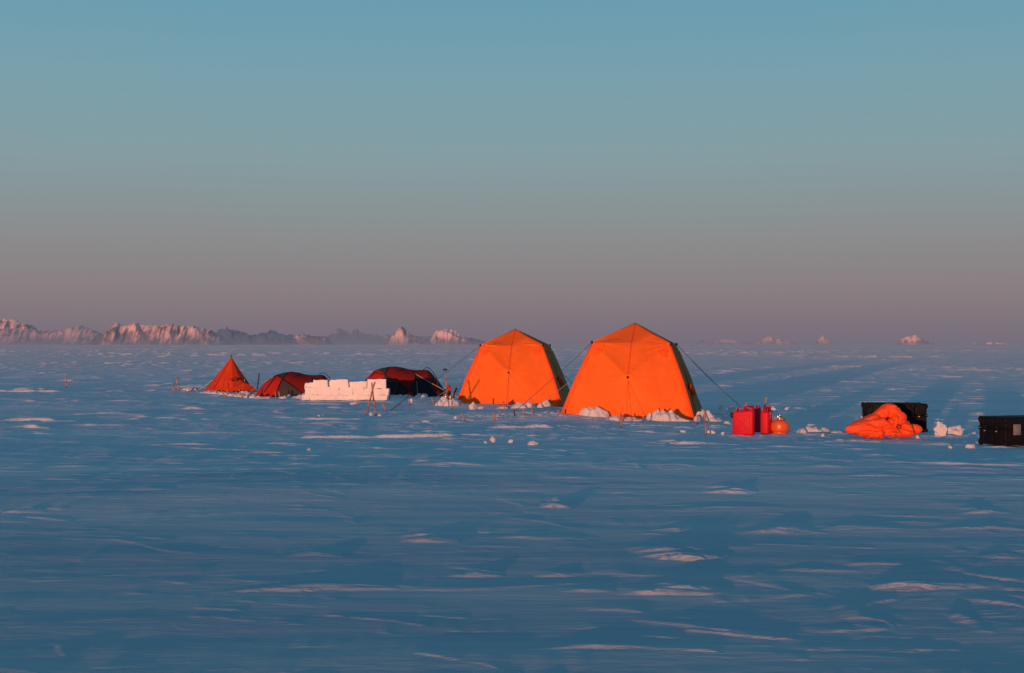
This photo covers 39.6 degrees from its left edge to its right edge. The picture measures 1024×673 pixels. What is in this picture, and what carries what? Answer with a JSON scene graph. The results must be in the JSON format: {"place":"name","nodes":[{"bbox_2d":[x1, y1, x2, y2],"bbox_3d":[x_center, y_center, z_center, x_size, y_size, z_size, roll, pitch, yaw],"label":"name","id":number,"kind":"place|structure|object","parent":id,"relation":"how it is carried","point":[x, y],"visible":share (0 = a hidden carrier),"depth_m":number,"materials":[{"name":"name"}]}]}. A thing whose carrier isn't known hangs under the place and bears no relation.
{"place":"outdoors","nodes":[
{"label":"outdoors","id":0,"kind":"place"},
{"bbox_2d":[0,319,36,329],"bbox_3d":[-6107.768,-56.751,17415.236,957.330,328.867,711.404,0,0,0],"label":"mountain peak","id":1,"kind":"structure","parent":0,"point":[9,324],"depth_m":17401.34,"materials":[{"name":"white snow"}]},
{"bbox_2d":[0,325,102,344],"bbox_3d":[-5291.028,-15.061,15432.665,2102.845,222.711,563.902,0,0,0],"label":"mountain range","id":2,"kind":"structure","parent":0,"point":[80,334],"depth_m":15301.10,"materials":[{"name":"white snow"}]},
{"bbox_2d":[77,322,235,344],"bbox_3d":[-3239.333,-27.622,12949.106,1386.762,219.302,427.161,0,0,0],"label":"mountain range","id":3,"kind":"structure","parent":0,"point":[136,333],"depth_m":12835.20,"materials":[{"name":"white snow"}]},
{"bbox_2d":[216,325,334,344],"bbox_3d":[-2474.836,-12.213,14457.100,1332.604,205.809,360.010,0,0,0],"label":"mountain range","id":4,"kind":"structure","parent":0,"point":[237,337],"depth_m":14365.13,"materials":[{"name":"white snow"}]},
{"bbox_2d":[328,327,462,344],"bbox_3d":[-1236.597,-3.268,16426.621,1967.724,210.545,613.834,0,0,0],"label":"mountain range","id":5,"kind":"structure","parent":0,"point":[339,336],"depth_m":16283.32,"materials":[{"name":"white snow"}]},
{"bbox_2d":[383,327,434,344],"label":"mountain peak","id":6,"kind":"structure","parent":0,"point":[401,336],"depth_m":15631.61,"materials":[{"name":"white snow"}]},
{"bbox_2d":[429,329,485,344],"bbox_3d":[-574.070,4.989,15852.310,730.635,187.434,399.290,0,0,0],"label":"mountain peak","id":7,"kind":"structure","parent":0,"point":[446,337],"depth_m":15742.48,"materials":[{"name":"white snow"}]},
{"bbox_2d":[0,345,1023,672],"bbox_3d":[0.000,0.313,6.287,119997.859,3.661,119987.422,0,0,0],"label":"snow ground","id":8,"kind":"structure","parent":0,"point":[150,521],"depth_m":13.10,"materials":[{"name":"white snow"}]},
{"bbox_2d":[181,387,198,391],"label":"snow bank","id":9,"kind":"structure","parent":8,"relation":"on","point":[189,389],"depth_m":50.33,"materials":[{"name":"white snow"}]},
{"bbox_2d":[200,390,234,395],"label":"snow bank","id":10,"kind":"structure","parent":8,"relation":"on","point":[217,392],"depth_m":47.29,"materials":[{"name":"white snow"}]},
{"bbox_2d":[197,355,257,391],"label":"pyramid tent","id":11,"kind":"object","parent":8,"relation":"on","point":[229,377],"visible":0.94,"depth_m":49.38,"materials":[{"name":"orange fabric"}]},
{"bbox_2d":[234,391,254,397],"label":"snow bank","id":12,"kind":"structure","parent":8,"relation":"on","point":[246,394],"depth_m":44.48,"materials":[{"name":"white snow"}]},
{"bbox_2d":[249,394,295,398],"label":"snow bank","id":13,"kind":"structure","parent":8,"relation":"on","point":[269,397],"depth_m":43.40,"materials":[{"name":"white snow"}]},
{"bbox_2d":[251,372,330,396],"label":"dome tent","id":14,"kind":"object","parent":8,"relation":"on","point":[292,384],"visible":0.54,"depth_m":44.55,"materials":[{"name":"red fabric"}]},
{"bbox_2d":[302,379,389,399],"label":"snow wall","id":15,"kind":"structure","parent":8,"relation":"on","point":[336,389],"depth_m":41.73,"materials":[{"name":"white snow"}]},
{"bbox_2d":[365,382,375,414],"bbox_3d":[-3.319,1.499,33.181,0.047,1.072,0.046,16,30,-4],"label":"bamboo pole","id":16,"kind":"object","parent":8,"relation":"on","point":[370,398],"visible":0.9,"depth_m":33.13,"materials":[{"name":"brown wood"}]},
{"bbox_2d":[371,382,376,415],"bbox_3d":[-3.236,1.521,33.355,0.047,0.957,0.046,-9,-24,-2],"label":"bamboo pole","id":17,"kind":"object","parent":8,"relation":"on","point":[373,400],"visible":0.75,"depth_m":33.34,"materials":[{"name":"brown wood"}]},
{"bbox_2d":[390,393,427,397],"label":"snow bank","id":18,"kind":"structure","parent":8,"relation":"on","point":[419,395],"depth_m":44.28,"materials":[{"name":"white snow"}]},
{"bbox_2d":[365,366,457,410],"bbox_3d":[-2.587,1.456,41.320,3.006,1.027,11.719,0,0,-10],"label":"dome tent","id":19,"kind":"object","parent":8,"relation":"on","point":[404,381],"visible":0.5,"depth_m":45.37,"materials":[{"name":"red fabric"}]},
{"bbox_2d":[443,369,450,398],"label":"snow shovel","id":20,"kind":"object","parent":8,"relation":"on","point":[447,392],"visible":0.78,"depth_m":40.28,"materials":[{"name":"brown wood"}]},
{"bbox_2d":[434,396,462,405],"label":"snow bank","id":21,"kind":"structure","parent":8,"relation":"on","point":[444,401],"depth_m":38.06,"materials":[{"name":"white snow"}]},
{"bbox_2d":[469,402,476,409],"bbox_3d":[-1.018,1.799,36.342,0.203,0.272,0.186,0,0,-41],"label":"snow clod","id":22,"kind":"object","parent":8,"relation":"on","point":[472,406],"visible":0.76,"depth_m":36.28,"materials":[{"name":"white snow"}]},
{"bbox_2d":[423,329,572,406],"bbox_3d":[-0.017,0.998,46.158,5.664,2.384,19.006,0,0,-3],"label":"hub tent","id":23,"kind":"object","parent":8,"relation":"on","point":[514,366],"visible":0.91,"depth_m":39.61,"materials":[{"name":"orange fabric"}]},
{"bbox_2d":[496,400,561,409],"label":"snow bank","id":24,"kind":"structure","parent":8,"relation":"on","point":[545,404],"depth_m":36.52,"materials":[{"name":"white snow"}]},
{"bbox_2d":[527,441,538,444],"bbox_3d":[0.341,1.728,22.980,0.192,0.094,0.129,0,0,0],"label":"snow clod","id":25,"kind":"object","parent":8,"relation":"on","point":[532,443],"visible":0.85,"depth_m":22.95,"materials":[{"name":"white snow"}]},
{"bbox_2d":[579,406,609,417],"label":"snow bank","id":26,"kind":"structure","parent":8,"relation":"on","point":[596,411],"depth_m":31.18,"materials":[{"name":"white snow"}]},
{"bbox_2d":[620,412,621,426],"bbox_3d":[2.142,1.695,27.927,0.040,0.411,0.035,-2,0,0],"label":"bamboo stake","id":27,"kind":"object","parent":8,"relation":"on","point":[620,419],"visible":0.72,"depth_m":27.91,"materials":[{"name":"brown wood"}]},
{"bbox_2d":[507,323,742,419],"bbox_3d":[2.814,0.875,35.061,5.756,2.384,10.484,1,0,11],"label":"hub tent","id":28,"kind":"object","parent":8,"relation":"on","point":[636,370],"visible":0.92,"depth_m":31.53,"materials":[{"name":"orange fabric"}]},
{"bbox_2d":[609,415,651,421],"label":"snow bank","id":29,"kind":"structure","parent":8,"relation":"on","point":[617,418],"depth_m":30.25,"materials":[{"name":"white snow"}]},
{"bbox_2d":[646,409,691,423],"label":"snow bank","id":30,"kind":"structure","parent":8,"relation":"on","point":[663,416],"depth_m":30.33,"materials":[{"name":"white snow"}]},
{"bbox_2d":[704,409,706,434],"bbox_3d":[3.446,1.584,25.336,0.038,0.576,0.036,-2,0,0],"label":"bamboo stake","id":31,"kind":"object","parent":8,"relation":"on","point":[705,422],"visible":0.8,"depth_m":25.32,"materials":[{"name":"brown wood"}]},
{"bbox_2d":[707,429,715,433],"bbox_3d":[3.622,1.741,25.802,0.173,0.143,0.171,0,0,0],"label":"snow clod","id":32,"kind":"object","parent":8,"relation":"on","point":[711,431],"visible":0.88,"depth_m":25.75,"materials":[{"name":"white snow"}]},
{"bbox_2d":[693,409,730,425],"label":"snow bank","id":33,"kind":"structure","parent":8,"relation":"on","point":[711,418],"depth_m":30.65,"materials":[{"name":"white snow"}]},
{"bbox_2d":[727,405,735,411],"bbox_3d":[5.355,1.785,34.736,0.218,0.214,0.187,0,0,0],"label":"snow clod","id":34,"kind":"object","parent":8,"relation":"on","point":[731,409],"visible":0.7,"depth_m":34.68,"materials":[{"name":"white snow"}]},
{"bbox_2d":[730,406,754,434],"bbox_3d":[4.093,1.498,25.331,0.447,0.514,0.186,0,0,23],"label":"fuel can","id":35,"kind":"object","parent":8,"relation":"on","point":[743,422],"visible":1,"depth_m":25.24,"materials":[{"name":"red plastic"}]},
{"bbox_2d":[741,405,760,431],"bbox_3d":[4.446,1.533,26.507,0.384,0.514,0.186,0,0,23],"label":"fuel can","id":36,"kind":"object","parent":8,"relation":"on","point":[757,409],"visible":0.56,"depth_m":26.37,"materials":[{"name":"red plastic"}]},
{"bbox_2d":[761,406,771,433],"bbox_3d":[4.631,1.526,25.867,0.162,0.519,0.321,0,0,26],"label":"fuel can","id":37,"kind":"object","parent":8,"relation":"on","point":[766,417],"visible":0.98,"depth_m":25.74,"materials":[{"name":"red plastic"}]},
{"bbox_2d":[771,415,789,433],"bbox_3d":[4.879,1.604,25.916,0.352,0.356,0.352,0,0,-20],"label":"gas cylinder","id":38,"kind":"object","parent":8,"relation":"on","point":[780,426],"visible":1,"depth_m":25.79,"materials":[{"name":"orange paint"}]},
{"bbox_2d":[796,426,841,433],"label":"snow bank","id":39,"kind":"structure","parent":8,"relation":"on","point":[814,429],"depth_m":26.28,"materials":[{"name":"white snow"}]},
{"bbox_2d":[844,403,922,438],"bbox_3d":[6.437,1.457,24.574,1.382,0.596,0.557,0,0,0],"label":"storage sack","id":40,"kind":"object","parent":8,"relation":"on","point":[876,424],"visible":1,"depth_m":24.47,"materials":[{"name":"orange fabric"}]},
{"bbox_2d":[861,402,914,423],"bbox_3d":[7.007,1.524,26.579,0.943,0.580,0.613,0,0,4],"label":"hard case","id":41,"kind":"object","parent":8,"relation":"on","point":[906,408],"visible":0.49,"depth_m":26.33,"materials":[{"name":"black plastic"}]},
{"bbox_2d":[909,402,927,431],"bbox_3d":[7.610,1.536,26.903,0.383,0.565,0.683,0,0,4],"label":"hard case","id":42,"kind":"object","parent":8,"relation":"on","point":[920,413],"visible":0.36,"depth_m":26.60,"materials":[{"name":"black plastic"}]},
{"bbox_2d":[934,421,946,435],"bbox_3d":[7.601,1.672,25.270,0.226,0.346,0.165,0,0,0],"label":"snow clod","id":43,"kind":"object","parent":8,"relation":"on","point":[940,429],"visible":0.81,"depth_m":25.23,"materials":[{"name":"white snow"}]},
{"bbox_2d":[947,425,963,435],"bbox_3d":[7.959,1.707,25.506,0.244,0.239,0.259,0,0,-38],"label":"snow clod","id":44,"kind":"object","parent":8,"relation":"on","point":[957,430],"visible":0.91,"depth_m":25.46,"materials":[{"name":"white snow"}]},
{"bbox_2d":[965,444,974,447],"bbox_3d":[7.212,1.736,22.370,0.157,0.101,0.148,0,0,0],"label":"snow clod","id":45,"kind":"object","parent":8,"relation":"on","point":[970,446],"visible":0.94,"depth_m":22.34,"materials":[{"name":"white snow"}]},
{"bbox_2d":[978,415,1023,446],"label":"hard case","id":46,"kind":"object","parent":8,"relation":"on","point":[1006,430],"visible":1,"depth_m":22.61,"materials":[{"name":"black plastic"}]},
{"bbox_2d":[0,0,1023,344],"label":"sky","id":47,"kind":"structure","parent":0,"point":[553,172],"materials":[{"name":"blue"}]},
{"bbox_2d":[689,336,800,344],"bbox_3d":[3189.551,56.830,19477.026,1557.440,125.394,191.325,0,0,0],"label":"mountain range","id":48,"kind":"structure","parent":0,"point":[767,340],"depth_m":19422.07,"materials":[{"name":"white snow"}]},
{"bbox_2d":[813,335,834,344],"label":"mountain peak","id":49,"kind":"structure","parent":0,"point":[822,340],"depth_m":18919.13,"materials":[{"name":"white snow"}]},
{"bbox_2d":[895,335,935,344],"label":"mountain peak","id":50,"kind":"structure","parent":0,"point":[913,340],"depth_m":17430.72,"materials":[{"name":"white snow"}]},
{"bbox_2d":[968,342,1008,344],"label":"mountain range","id":51,"kind":"structure","parent":0,"point":[989,343],"depth_m":19475.09,"materials":[{"name":"white snow"}]}
]}

